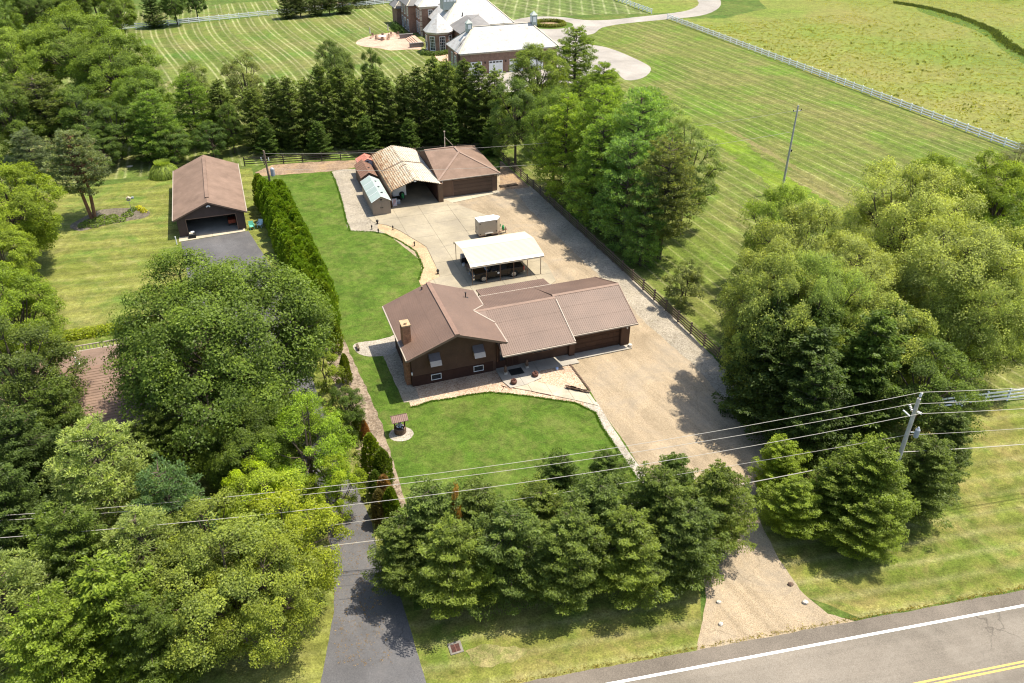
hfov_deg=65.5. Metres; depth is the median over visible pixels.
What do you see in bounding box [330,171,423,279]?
lawn edge tufts
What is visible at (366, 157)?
storage shed
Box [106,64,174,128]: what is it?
maple tree
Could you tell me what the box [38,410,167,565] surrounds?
white pine
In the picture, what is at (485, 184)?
garage door
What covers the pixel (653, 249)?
white pine
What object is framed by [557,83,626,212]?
white pine
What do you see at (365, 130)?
spruce tree
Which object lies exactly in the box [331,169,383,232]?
shed gravel path
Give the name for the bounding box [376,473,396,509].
arborvitae
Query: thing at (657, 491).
spruce tree
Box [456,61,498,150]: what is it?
spruce tree
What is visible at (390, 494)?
arborvitae
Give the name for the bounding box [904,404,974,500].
spruce tree
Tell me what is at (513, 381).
planter
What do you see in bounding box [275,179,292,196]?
arborvitae
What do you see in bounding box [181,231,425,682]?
neighbour driveway
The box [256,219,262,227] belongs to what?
plastic chair
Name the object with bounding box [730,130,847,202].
dry strip
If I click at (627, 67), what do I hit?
estate driveway
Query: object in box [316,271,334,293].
arborvitae
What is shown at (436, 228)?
yard concrete
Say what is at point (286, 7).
spruce tree
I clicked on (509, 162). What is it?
rail fence
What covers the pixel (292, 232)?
arborvitae
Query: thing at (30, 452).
spruce tree
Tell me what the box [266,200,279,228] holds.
arborvitae
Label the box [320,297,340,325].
arborvitae
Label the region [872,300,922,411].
spruce tree
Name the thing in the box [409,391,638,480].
lawn edge tufts
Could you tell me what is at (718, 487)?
spruce tree
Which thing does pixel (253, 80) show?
elm tree
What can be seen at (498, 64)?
garage door
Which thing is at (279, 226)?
arborvitae
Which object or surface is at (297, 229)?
arborvitae
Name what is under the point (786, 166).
utility pole
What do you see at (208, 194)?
garage
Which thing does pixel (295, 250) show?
arborvitae
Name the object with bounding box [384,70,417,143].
spruce tree
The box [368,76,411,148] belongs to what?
spruce tree
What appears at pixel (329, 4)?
spruce tree
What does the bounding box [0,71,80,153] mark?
maple tree
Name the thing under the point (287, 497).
birch tree
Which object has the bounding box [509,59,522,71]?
garage door
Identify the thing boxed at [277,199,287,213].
arborvitae
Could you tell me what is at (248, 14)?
white fence
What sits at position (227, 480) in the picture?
young maple
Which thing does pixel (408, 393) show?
side gravel strip
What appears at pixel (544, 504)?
spruce tree
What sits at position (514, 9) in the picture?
estate far lawn
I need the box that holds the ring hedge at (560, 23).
[536,18,566,27]
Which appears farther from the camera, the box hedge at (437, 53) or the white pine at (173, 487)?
the box hedge at (437, 53)
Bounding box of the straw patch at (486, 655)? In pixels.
[466,644,526,666]
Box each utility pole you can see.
[261,150,274,180]
[782,105,801,187]
[894,392,922,472]
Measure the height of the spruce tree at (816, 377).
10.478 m
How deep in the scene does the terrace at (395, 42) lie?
189.33 m
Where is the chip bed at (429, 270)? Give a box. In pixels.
[377,224,439,285]
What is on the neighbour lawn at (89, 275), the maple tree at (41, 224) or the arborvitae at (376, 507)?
the maple tree at (41, 224)
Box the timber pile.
[499,183,517,187]
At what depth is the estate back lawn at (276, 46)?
181.59 m
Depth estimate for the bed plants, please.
102.02 m
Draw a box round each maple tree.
[0,0,23,39]
[0,24,60,97]
[0,81,51,159]
[0,155,67,261]
[0,220,41,300]
[0,261,70,373]
[2,0,59,30]
[15,0,124,89]
[39,81,117,150]
[50,0,93,24]
[63,21,166,108]
[78,0,110,12]
[87,100,139,159]
[95,0,138,33]
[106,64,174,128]
[157,0,187,24]
[183,0,207,18]
[194,398,296,493]
[214,101,245,152]
[314,39,357,96]
[321,385,365,437]
[360,47,384,98]
[487,76,540,164]
[508,42,570,108]
[520,86,582,177]
[535,84,574,138]
[711,247,826,399]
[717,232,813,350]
[737,180,823,264]
[744,196,866,279]
[757,246,876,370]
[808,228,902,321]
[824,155,988,291]
[834,288,938,409]
[865,333,993,445]
[877,209,1023,375]
[893,151,981,236]
[903,253,1023,386]
[941,147,1023,248]
[970,186,1023,305]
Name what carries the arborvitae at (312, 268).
on the house lawn at (371, 274)
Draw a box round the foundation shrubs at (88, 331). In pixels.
[60,322,117,342]
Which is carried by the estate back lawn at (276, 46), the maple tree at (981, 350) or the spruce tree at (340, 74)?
the spruce tree at (340, 74)
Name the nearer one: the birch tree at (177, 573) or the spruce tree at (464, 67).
the birch tree at (177, 573)
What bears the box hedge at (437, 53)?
on the estate back lawn at (276, 46)
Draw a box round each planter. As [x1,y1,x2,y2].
[511,378,516,384]
[532,370,537,376]
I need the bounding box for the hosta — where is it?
[127,207,136,212]
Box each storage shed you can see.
[354,159,377,187]
[355,153,372,166]
[360,176,390,215]
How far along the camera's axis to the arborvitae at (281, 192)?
99.70 m
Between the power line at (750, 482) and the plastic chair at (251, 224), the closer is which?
the power line at (750, 482)
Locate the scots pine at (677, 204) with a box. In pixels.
[626,131,707,259]
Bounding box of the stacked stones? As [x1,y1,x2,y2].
[565,385,589,392]
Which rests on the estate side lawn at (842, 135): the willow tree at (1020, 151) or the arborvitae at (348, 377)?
the willow tree at (1020, 151)
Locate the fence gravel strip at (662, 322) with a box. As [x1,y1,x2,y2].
[513,186,733,397]
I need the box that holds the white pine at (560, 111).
[532,91,590,200]
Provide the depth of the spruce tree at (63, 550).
45.65 m
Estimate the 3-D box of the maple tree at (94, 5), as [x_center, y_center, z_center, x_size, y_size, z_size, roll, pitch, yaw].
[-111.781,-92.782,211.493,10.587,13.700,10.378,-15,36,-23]
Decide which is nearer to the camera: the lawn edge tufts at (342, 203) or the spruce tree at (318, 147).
the lawn edge tufts at (342, 203)
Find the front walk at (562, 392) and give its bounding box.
[514,381,597,405]
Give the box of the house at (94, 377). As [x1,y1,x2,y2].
[25,337,212,455]
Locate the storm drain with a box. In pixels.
[447,640,463,654]
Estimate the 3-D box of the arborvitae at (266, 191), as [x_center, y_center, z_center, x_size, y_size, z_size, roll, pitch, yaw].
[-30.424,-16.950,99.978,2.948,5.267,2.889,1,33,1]
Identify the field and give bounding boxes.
[57,0,390,27]
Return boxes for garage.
[172,155,246,236]
[417,131,500,196]
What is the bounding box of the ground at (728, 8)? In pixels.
[0,0,1023,680]
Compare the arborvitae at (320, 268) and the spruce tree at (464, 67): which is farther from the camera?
the spruce tree at (464, 67)
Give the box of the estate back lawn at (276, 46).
[0,4,544,188]
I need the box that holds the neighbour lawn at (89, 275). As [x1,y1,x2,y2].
[0,168,413,682]
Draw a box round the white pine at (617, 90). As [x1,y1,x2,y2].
[588,85,628,158]
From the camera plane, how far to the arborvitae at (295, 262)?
83.20 m
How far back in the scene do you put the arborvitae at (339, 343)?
75.34 m
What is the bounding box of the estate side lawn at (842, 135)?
[444,19,1023,400]
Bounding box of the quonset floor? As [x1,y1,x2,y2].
[386,171,435,206]
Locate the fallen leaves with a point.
(361, 606)
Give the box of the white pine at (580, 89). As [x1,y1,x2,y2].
[566,75,597,118]
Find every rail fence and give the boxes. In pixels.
[243,143,488,165]
[499,151,725,359]
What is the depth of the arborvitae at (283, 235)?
89.19 m
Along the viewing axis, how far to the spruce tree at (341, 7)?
219.74 m
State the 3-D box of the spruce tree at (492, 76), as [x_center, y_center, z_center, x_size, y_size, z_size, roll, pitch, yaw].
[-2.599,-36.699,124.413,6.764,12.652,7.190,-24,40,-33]
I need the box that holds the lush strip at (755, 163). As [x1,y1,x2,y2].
[693,123,851,221]
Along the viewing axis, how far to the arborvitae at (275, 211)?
94.52 m
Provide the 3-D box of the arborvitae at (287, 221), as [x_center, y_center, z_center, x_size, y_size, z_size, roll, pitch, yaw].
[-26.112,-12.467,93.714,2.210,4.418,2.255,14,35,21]
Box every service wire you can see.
[265,111,790,153]
[269,132,788,170]
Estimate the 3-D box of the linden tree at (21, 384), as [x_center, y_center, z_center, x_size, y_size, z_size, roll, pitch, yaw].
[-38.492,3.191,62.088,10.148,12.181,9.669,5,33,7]
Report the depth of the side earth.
115.10 m
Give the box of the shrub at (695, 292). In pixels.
[661,266,704,307]
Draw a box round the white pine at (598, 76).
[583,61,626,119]
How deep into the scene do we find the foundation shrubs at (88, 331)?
78.61 m
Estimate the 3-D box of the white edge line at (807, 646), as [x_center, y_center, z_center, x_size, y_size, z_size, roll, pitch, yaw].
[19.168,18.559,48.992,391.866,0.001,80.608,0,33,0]
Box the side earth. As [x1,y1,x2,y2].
[500,161,528,189]
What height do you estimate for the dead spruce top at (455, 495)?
9.053 m
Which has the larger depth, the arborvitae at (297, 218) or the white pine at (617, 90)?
the white pine at (617, 90)
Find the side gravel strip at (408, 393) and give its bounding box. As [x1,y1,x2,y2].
[383,351,419,401]
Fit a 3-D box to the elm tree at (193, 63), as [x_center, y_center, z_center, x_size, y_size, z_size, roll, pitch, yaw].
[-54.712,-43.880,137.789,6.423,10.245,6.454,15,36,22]
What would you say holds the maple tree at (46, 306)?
on the neighbour lawn at (89, 275)
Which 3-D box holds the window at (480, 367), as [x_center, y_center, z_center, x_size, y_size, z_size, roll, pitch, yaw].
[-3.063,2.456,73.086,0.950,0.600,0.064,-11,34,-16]
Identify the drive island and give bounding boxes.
[537,21,572,28]
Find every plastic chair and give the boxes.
[248,220,254,229]
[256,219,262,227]
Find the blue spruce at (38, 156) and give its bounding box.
[4,126,54,176]
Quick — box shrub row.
[347,4,373,8]
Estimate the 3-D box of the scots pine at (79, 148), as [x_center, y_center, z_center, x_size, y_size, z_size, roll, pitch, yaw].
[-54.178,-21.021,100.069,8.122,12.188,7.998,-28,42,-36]
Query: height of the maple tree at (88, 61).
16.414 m
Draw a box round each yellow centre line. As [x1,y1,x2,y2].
[915,661,1023,682]
[935,665,1023,682]
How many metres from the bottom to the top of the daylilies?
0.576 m
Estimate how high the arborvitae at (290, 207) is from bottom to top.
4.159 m
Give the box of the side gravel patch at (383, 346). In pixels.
[353,335,396,355]
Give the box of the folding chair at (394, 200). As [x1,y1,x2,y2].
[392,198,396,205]
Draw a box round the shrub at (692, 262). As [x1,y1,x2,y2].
[672,257,705,297]
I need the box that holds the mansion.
[389,0,558,74]
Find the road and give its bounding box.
[612,607,1023,682]
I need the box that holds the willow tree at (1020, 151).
[987,141,1023,188]
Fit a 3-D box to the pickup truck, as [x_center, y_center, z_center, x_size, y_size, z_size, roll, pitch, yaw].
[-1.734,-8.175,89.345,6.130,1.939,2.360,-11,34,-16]
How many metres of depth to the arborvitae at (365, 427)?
64.65 m
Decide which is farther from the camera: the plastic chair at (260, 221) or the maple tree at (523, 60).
the maple tree at (523, 60)
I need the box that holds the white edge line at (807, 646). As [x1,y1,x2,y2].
[608,604,1023,682]
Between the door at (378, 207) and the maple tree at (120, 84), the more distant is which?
the maple tree at (120, 84)
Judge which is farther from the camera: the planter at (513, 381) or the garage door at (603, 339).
the garage door at (603, 339)
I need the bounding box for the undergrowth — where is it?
[342,384,371,514]
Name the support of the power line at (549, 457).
attached to the utility pole at (908, 430)
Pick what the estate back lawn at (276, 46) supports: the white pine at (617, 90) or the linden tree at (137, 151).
the linden tree at (137, 151)
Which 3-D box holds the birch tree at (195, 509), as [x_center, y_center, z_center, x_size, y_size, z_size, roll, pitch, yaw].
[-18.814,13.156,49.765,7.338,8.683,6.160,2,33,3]
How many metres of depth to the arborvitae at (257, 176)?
104.00 m
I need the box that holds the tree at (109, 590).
[59,549,188,682]
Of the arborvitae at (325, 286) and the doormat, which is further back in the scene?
the arborvitae at (325, 286)
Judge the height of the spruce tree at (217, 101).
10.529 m
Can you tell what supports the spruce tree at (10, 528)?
on the neighbour lawn at (89, 275)
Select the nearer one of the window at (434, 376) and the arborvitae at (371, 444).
the arborvitae at (371, 444)
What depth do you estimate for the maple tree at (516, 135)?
114.66 m
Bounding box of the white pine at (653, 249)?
[616,176,669,268]
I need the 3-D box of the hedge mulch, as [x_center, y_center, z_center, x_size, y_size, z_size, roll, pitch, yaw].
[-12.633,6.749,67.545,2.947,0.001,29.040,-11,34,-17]
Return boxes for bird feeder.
[126,196,133,210]
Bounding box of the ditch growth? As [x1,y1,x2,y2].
[893,1,1023,55]
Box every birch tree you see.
[147,545,259,675]
[148,507,317,674]
[152,486,269,598]
[200,527,329,667]
[216,466,319,555]
[230,481,353,599]
[250,388,359,503]
[302,451,368,524]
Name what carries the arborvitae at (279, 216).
on the house lawn at (371, 274)
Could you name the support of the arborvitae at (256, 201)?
on the house lawn at (371, 274)
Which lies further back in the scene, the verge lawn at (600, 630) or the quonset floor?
the quonset floor
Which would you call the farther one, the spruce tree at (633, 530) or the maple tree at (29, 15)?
the maple tree at (29, 15)
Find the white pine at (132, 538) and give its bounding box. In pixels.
[95,503,195,621]
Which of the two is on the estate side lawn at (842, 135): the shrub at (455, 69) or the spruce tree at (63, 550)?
the shrub at (455, 69)
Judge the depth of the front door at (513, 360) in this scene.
74.10 m
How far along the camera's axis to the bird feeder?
103.25 m
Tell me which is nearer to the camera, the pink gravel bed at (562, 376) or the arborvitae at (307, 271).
the pink gravel bed at (562, 376)
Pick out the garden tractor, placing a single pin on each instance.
(231, 218)
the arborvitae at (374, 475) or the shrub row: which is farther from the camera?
the shrub row
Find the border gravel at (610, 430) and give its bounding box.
[584,402,644,482]
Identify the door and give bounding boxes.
[374,202,381,214]
[381,201,388,213]
[453,176,492,195]
[468,62,481,74]
[489,60,502,72]
[506,355,518,366]
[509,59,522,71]
[530,58,542,68]
[575,328,619,352]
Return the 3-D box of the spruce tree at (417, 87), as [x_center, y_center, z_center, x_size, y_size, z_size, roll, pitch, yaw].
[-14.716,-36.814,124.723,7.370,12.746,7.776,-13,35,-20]
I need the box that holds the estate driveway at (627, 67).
[473,0,720,91]
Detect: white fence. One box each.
[118,0,392,28]
[618,0,651,13]
[667,14,1022,148]
[938,389,1023,408]
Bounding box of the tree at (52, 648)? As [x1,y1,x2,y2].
[0,581,125,682]
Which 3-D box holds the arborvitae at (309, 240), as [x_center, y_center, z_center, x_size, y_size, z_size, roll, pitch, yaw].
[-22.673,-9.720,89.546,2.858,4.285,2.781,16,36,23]
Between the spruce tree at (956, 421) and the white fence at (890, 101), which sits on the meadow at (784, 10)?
the white fence at (890, 101)
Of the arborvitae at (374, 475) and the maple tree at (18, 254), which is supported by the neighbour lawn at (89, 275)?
the maple tree at (18, 254)
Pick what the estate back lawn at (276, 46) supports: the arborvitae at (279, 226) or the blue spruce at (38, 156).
the blue spruce at (38, 156)
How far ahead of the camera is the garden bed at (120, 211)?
103.68 m
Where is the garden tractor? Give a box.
[227,214,236,225]
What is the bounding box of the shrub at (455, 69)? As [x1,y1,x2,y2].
[447,62,460,81]
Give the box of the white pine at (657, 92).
[618,85,680,198]
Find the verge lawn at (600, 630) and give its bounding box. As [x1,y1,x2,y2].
[406,587,701,682]
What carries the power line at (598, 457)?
attached to the utility pole at (908, 430)
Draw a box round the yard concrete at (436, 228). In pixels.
[369,199,555,295]
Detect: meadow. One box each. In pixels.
[616,0,698,12]
[668,0,1023,149]
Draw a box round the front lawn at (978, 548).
[754,399,1023,617]
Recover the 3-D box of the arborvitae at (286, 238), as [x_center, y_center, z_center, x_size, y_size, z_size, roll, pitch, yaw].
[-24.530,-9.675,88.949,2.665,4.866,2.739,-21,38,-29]
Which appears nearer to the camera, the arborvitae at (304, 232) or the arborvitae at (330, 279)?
the arborvitae at (330, 279)
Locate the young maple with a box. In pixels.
[220,454,300,518]
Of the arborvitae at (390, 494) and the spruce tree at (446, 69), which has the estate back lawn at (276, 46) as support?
the spruce tree at (446, 69)
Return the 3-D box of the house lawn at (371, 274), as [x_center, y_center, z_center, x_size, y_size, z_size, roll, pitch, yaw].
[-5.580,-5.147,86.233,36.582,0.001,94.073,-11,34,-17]
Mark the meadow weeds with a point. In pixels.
(1004, 120)
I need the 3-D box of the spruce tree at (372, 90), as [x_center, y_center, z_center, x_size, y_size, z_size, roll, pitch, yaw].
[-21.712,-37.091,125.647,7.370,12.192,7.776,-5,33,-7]
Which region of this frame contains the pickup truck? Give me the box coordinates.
[468,261,524,281]
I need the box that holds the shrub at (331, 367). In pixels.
[302,351,345,393]
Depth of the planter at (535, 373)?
72.77 m
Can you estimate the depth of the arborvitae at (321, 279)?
79.73 m
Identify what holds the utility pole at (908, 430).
on the front lawn at (978, 548)
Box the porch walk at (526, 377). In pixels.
[496,344,631,387]
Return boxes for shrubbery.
[389,21,405,33]
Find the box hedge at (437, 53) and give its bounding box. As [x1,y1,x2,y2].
[420,49,447,55]
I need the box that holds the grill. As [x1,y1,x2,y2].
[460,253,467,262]
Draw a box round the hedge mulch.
[325,337,407,524]
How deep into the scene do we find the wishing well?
65.48 m
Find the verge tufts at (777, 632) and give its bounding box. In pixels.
[501,584,1023,682]
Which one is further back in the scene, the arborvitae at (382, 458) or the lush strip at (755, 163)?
the lush strip at (755, 163)
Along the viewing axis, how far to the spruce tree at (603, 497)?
50.14 m
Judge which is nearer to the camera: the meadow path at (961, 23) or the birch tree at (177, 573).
the birch tree at (177, 573)
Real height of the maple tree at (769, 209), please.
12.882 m
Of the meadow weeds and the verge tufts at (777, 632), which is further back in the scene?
the meadow weeds
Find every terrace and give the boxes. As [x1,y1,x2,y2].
[356,32,420,49]
[435,53,447,60]
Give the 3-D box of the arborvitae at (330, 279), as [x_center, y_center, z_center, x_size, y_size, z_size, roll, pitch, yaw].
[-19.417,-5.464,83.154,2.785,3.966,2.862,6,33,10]
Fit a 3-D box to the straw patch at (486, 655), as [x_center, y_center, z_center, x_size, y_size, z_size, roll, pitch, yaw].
[-0.976,19.028,48.275,3.754,0.001,1.638,0,33,0]
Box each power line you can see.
[0,399,1013,520]
[0,408,1023,537]
[3,388,1016,515]
[38,428,1022,560]
[275,444,1023,551]
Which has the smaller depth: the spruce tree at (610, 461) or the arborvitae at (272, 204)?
the spruce tree at (610, 461)
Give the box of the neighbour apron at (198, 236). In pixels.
[179,229,244,241]
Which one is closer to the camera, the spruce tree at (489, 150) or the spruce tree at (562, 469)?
the spruce tree at (562, 469)
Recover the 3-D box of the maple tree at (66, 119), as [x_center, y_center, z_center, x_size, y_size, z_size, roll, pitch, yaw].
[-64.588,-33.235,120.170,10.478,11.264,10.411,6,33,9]
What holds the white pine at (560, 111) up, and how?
on the estate side lawn at (842, 135)
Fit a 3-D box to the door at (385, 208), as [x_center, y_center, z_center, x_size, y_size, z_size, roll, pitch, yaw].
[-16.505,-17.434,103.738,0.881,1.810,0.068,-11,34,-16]
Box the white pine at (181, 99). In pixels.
[167,69,215,145]
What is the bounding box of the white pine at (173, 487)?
[119,452,221,562]
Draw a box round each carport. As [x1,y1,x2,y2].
[370,145,443,208]
[453,231,543,284]
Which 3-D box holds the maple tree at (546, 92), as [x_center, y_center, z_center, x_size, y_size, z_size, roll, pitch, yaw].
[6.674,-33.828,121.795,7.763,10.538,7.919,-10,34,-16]
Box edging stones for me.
[569,364,590,390]
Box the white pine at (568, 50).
[548,25,599,95]
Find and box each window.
[430,36,435,50]
[431,373,441,380]
[439,36,445,50]
[473,365,483,371]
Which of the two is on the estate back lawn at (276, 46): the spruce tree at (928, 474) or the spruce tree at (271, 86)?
the spruce tree at (271, 86)
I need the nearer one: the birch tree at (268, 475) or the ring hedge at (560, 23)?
the birch tree at (268, 475)
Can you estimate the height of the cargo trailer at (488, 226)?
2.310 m
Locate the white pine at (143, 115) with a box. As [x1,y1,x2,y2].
[122,90,189,163]
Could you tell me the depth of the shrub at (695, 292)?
81.49 m
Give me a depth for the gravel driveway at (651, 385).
66.93 m
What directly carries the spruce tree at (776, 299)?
on the front lawn at (978, 548)
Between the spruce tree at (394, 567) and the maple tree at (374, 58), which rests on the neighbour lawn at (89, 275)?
the spruce tree at (394, 567)
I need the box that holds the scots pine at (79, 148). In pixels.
[40,127,111,218]
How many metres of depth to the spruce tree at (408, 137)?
122.80 m
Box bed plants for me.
[77,211,133,227]
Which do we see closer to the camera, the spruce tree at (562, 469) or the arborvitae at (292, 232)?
the spruce tree at (562, 469)
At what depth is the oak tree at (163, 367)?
56.81 m
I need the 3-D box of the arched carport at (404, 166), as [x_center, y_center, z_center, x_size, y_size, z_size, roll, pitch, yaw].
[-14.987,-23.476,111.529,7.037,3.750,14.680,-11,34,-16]
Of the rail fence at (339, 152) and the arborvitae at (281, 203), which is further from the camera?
the rail fence at (339, 152)
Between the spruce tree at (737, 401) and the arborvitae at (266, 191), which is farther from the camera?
the arborvitae at (266, 191)
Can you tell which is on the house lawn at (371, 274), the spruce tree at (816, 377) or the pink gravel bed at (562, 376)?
the pink gravel bed at (562, 376)
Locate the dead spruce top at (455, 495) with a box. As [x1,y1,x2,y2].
[451,481,462,521]
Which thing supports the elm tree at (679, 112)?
on the estate side lawn at (842, 135)
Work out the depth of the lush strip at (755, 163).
120.74 m
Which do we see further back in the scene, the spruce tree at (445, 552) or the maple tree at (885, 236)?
the maple tree at (885, 236)
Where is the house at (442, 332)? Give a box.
[382,277,638,386]
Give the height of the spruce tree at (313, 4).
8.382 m
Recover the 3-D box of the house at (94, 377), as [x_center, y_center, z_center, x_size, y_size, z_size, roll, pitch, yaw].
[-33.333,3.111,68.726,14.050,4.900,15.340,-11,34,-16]
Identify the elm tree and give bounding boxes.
[172,58,215,109]
[219,51,269,114]
[642,97,692,177]
[660,115,727,229]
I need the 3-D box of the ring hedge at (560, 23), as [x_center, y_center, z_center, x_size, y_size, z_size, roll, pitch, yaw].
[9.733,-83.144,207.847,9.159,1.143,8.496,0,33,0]
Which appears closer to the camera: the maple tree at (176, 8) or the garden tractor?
the garden tractor
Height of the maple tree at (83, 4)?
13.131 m
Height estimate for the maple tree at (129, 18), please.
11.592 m
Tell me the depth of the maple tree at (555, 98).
105.71 m
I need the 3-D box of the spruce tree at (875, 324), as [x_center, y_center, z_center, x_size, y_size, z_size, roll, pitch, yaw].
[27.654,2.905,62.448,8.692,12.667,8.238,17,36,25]
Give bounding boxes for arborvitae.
[251,173,261,206]
[255,178,259,208]
[257,177,268,214]
[259,186,274,222]
[263,196,274,229]
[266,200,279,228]
[267,206,281,238]
[268,181,277,189]
[270,218,282,247]
[271,214,284,234]
[273,223,284,254]
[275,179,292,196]
[275,232,291,268]
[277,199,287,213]
[278,185,289,193]
[278,225,290,239]
[279,189,292,197]
[281,235,293,267]
[282,192,298,209]
[282,218,291,224]
[284,239,294,270]
[287,205,294,214]
[287,208,302,222]
[288,254,299,266]
[289,222,296,229]
[290,229,296,235]
[290,246,303,259]
[290,257,303,273]
[293,216,308,229]
[294,234,306,246]
[294,262,304,275]
[295,226,300,234]
[296,220,310,235]
[298,244,304,251]
[299,226,313,241]
[300,250,310,258]
[301,268,310,277]
[304,238,320,255]
[304,242,316,258]
[305,282,319,291]
[307,264,317,274]
[310,252,329,272]
[314,275,324,293]
[316,265,333,283]
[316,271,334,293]
[320,281,338,311]
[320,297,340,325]
[323,272,339,300]
[323,292,341,320]
[323,301,340,340]
[326,317,344,353]
[339,353,353,384]
[351,412,365,440]
[358,432,381,477]
[361,420,369,438]
[367,469,380,496]
[369,488,390,526]
[370,447,395,483]
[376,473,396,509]
[382,486,401,524]
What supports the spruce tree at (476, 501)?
on the house lawn at (371, 274)
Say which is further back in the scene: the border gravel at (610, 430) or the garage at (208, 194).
the garage at (208, 194)
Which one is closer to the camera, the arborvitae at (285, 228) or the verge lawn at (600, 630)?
the verge lawn at (600, 630)
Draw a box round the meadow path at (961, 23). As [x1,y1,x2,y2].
[916,8,1023,62]
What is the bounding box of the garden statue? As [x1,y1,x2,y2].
[503,365,507,374]
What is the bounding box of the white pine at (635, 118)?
[588,86,674,229]
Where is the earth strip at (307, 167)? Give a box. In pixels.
[255,160,355,175]
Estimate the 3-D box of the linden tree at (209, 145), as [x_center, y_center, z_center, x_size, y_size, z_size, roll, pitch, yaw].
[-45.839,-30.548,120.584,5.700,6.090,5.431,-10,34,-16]
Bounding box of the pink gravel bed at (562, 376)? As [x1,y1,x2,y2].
[409,365,586,407]
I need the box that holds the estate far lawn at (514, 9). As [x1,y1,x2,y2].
[489,0,649,19]
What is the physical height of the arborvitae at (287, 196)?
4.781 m
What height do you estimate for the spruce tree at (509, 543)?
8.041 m
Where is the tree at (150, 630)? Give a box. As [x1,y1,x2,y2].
[104,589,211,682]
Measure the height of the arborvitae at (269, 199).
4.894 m
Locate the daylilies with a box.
[135,205,147,212]
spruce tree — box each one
[0,400,101,541]
[0,462,65,592]
[20,376,107,487]
[20,501,143,625]
[120,401,211,501]
[138,0,167,28]
[196,79,246,146]
[229,82,278,152]
[254,77,301,147]
[254,116,281,155]
[269,76,313,152]
[275,0,301,19]
[286,76,327,144]
[289,0,309,16]
[303,63,352,150]
[305,0,326,16]
[306,121,332,156]
[317,0,338,14]
[323,64,358,147]
[332,0,355,13]
[332,73,379,149]
[353,66,397,143]
[354,113,379,153]
[360,510,429,601]
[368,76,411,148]
[380,474,472,587]
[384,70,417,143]
[395,65,439,147]
[398,117,423,148]
[404,511,499,619]
[410,55,452,143]
[424,55,467,144]
[439,109,462,146]
[443,472,511,570]
[446,57,487,145]
[453,496,561,622]
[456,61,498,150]
[478,65,516,145]
[480,116,507,156]
[509,472,569,551]
[517,497,618,615]
[533,447,585,501]
[558,470,627,584]
[578,446,634,501]
[583,504,674,610]
[617,460,705,580]
[627,451,700,501]
[645,493,734,602]
[686,458,761,555]
[711,296,804,431]
[734,285,795,359]
[738,324,855,456]
[747,433,812,503]
[752,473,828,539]
[763,301,852,415]
[765,354,856,479]
[788,270,864,337]
[797,451,866,546]
[819,431,921,543]
[824,487,909,564]
[827,309,910,460]
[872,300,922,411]
[885,432,962,529]
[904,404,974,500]
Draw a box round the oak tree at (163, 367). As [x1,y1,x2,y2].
[92,244,341,482]
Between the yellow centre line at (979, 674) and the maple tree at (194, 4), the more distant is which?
the maple tree at (194, 4)
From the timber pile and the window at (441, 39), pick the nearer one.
the timber pile
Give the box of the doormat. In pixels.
[508,367,523,375]
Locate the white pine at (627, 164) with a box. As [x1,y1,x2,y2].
[587,131,661,252]
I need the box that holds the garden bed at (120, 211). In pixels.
[70,208,149,230]
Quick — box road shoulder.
[524,590,1023,682]
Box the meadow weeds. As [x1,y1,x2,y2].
[744,21,1023,131]
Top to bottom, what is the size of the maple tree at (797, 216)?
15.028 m
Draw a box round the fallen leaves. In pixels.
[331,516,392,665]
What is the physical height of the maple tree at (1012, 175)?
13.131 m
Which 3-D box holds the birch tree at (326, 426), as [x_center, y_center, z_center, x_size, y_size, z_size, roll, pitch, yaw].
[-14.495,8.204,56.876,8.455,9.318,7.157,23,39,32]
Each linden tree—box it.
[0,315,95,444]
[82,129,122,166]
[126,131,160,162]
[148,124,194,163]
[188,119,227,157]
[270,392,325,461]
[719,298,741,338]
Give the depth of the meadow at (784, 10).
186.71 m
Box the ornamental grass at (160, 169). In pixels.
[148,158,177,181]
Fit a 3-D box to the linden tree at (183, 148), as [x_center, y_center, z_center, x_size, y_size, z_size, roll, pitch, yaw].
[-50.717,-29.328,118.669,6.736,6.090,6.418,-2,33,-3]
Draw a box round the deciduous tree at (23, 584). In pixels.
[0,546,73,682]
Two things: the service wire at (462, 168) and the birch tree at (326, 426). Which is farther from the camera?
the service wire at (462, 168)
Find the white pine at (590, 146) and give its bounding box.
[558,112,625,230]
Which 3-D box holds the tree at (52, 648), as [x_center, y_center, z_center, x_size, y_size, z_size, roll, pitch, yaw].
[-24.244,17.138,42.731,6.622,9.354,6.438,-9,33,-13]
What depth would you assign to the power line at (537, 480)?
49.84 m
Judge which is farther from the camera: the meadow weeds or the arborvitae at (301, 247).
the meadow weeds
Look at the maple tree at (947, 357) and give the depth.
59.90 m
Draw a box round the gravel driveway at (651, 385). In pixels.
[377,161,852,649]
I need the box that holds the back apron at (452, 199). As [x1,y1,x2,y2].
[444,189,499,203]
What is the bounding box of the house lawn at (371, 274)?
[262,150,703,610]
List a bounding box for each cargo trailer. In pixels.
[391,185,405,199]
[475,215,506,236]
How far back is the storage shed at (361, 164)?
111.95 m
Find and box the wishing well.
[390,413,407,435]

